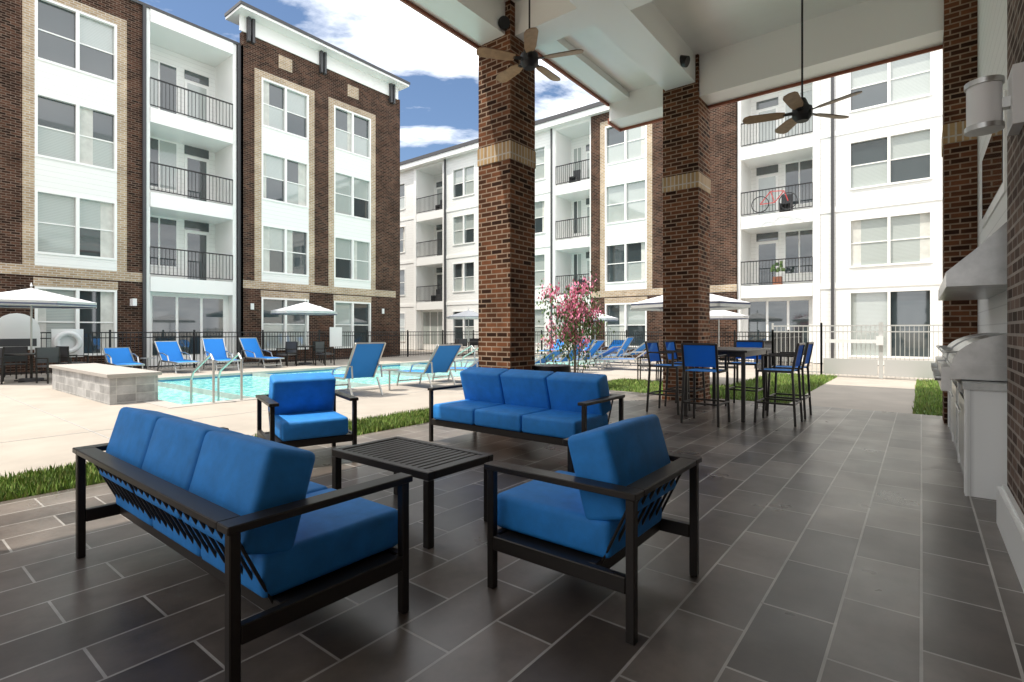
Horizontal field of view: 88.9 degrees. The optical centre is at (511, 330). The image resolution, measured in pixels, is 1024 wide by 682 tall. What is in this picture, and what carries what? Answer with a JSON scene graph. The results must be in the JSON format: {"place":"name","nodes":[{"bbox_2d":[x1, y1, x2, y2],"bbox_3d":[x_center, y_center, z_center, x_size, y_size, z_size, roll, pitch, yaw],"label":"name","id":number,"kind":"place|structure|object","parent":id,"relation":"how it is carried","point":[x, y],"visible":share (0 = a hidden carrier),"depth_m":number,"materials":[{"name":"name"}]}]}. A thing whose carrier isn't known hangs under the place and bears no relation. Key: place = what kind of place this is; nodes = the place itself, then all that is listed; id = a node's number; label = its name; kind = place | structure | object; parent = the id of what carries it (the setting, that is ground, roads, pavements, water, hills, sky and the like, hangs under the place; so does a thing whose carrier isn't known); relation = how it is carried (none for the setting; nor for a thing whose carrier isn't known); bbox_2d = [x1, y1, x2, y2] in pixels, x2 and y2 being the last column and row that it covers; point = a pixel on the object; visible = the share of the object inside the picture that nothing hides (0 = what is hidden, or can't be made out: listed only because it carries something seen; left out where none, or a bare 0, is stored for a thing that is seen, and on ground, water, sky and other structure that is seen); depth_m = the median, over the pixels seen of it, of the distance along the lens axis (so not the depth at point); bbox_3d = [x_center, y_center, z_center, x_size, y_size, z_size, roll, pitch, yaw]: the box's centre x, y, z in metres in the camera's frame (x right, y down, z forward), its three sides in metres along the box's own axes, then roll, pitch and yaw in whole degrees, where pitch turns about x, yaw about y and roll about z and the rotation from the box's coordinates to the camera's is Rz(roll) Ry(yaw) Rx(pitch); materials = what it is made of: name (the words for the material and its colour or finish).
{"place":"outdoors","nodes":[
{"label":"outdoors","id":0,"kind":"place"},
{"bbox_2d":[0,0,409,373],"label":"building","id":1,"kind":"structure","parent":0,"point":[162,171],"depth_m":20.37,"materials":[{"name":"paint"}]},
{"bbox_2d":[139,0,598,161],"label":"sky","id":2,"kind":"structure","parent":0,"point":[439,108],"materials":[{"name":"blue"}]},
{"bbox_2d":[0,372,942,501],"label":"grass","id":3,"kind":"structure","parent":0,"point":[31,482],"depth_m":7.59,"materials":[{"name":"green plant"}]},
{"bbox_2d":[0,349,1023,681],"bbox_3d":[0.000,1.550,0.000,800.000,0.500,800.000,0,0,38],"label":"ground","id":4,"kind":"structure","parent":0,"point":[850,531],"depth_m":2.76,"materials":[{"name":"grey tile"}]},
{"bbox_2d":[49,357,625,408],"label":"pool","id":5,"kind":"structure","parent":4,"relation":"in","point":[107,384],"depth_m":11.35,"materials":[{"name":"liquid"}]},
{"bbox_2d":[190,345,478,403],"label":"pool handrails","id":6,"kind":"object","parent":5,"relation":"in","point":[218,377],"visible":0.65,"depth_m":10.00,"materials":[{"name":"silver metal"}]},
{"bbox_2d":[0,283,749,390],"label":"patio umbrellas","id":7,"kind":"object","parent":4,"relation":"on","point":[30,297],"visible":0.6,"depth_m":13.94,"materials":[{"name":"fabric"},{"name":"aluminium"}]},
{"bbox_2d":[102,337,662,395],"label":"lounge chair frames","id":8,"kind":"structure","parent":4,"relation":"on","point":[604,359],"depth_m":16.41,"materials":[{"name":"grey metal"}]},
{"bbox_2d":[104,338,645,378],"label":"lounge slings","id":9,"kind":"object","parent":8,"relation":"attached to","point":[365,359],"visible":0.59,"depth_m":16.15,"materials":[{"name":"blue fabric"}]},
{"bbox_2d":[72,340,813,681],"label":"furniture frames","id":10,"kind":"structure","parent":4,"relation":"on","point":[406,460],"depth_m":2.53,"materials":[{"name":"grey metal"}]},
{"bbox_2d":[99,367,675,597],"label":"seat cushions","id":11,"kind":"object","parent":10,"relation":"on","point":[240,474],"visible":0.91,"depth_m":2.47,"materials":[{"name":"blue fabric"}]},
{"bbox_2d":[647,342,811,371],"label":"slings","id":12,"kind":"object","parent":10,"relation":"on","point":[699,355],"visible":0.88,"depth_m":7.30,"materials":[{"name":"blue fabric"}]},
{"bbox_2d":[0,322,942,379],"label":"fence","id":13,"kind":"object","parent":4,"relation":"on","point":[781,342],"visible":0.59,"depth_m":16.33,"materials":[{"name":"black"}]},
{"bbox_2d":[0,313,341,356],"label":"signs","id":14,"kind":"object","parent":13,"relation":"attached to","point":[14,329],"visible":0.78,"depth_m":15.16,"materials":[{"name":"white"}]},
{"bbox_2d":[535,271,614,372],"bbox_3d":[1.364,0.007,11.668,1.507,2.655,1.805,0,0,38],"label":"shrub","id":15,"kind":"object","parent":4,"relation":"on","point":[571,326],"depth_m":11.52,"materials":[{"name":"pink plant"}]},
{"bbox_2d":[399,0,1023,591],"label":"pavilion","id":16,"kind":"structure","parent":4,"relation":"on","point":[627,70],"depth_m":8.05,"materials":[{"name":"white"}]},
{"bbox_2d":[476,0,862,133],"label":"ceiling fans","id":17,"kind":"object","parent":16,"relation":"attached to","point":[801,107],"visible":1,"depth_m":6.62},
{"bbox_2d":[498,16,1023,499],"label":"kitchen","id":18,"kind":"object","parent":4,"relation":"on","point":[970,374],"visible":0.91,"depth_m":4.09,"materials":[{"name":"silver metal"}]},
{"bbox_2d":[400,49,942,364],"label":"building","id":19,"kind":"structure","parent":0,"point":[815,220],"depth_m":22.90,"materials":[{"name":"white paint"}]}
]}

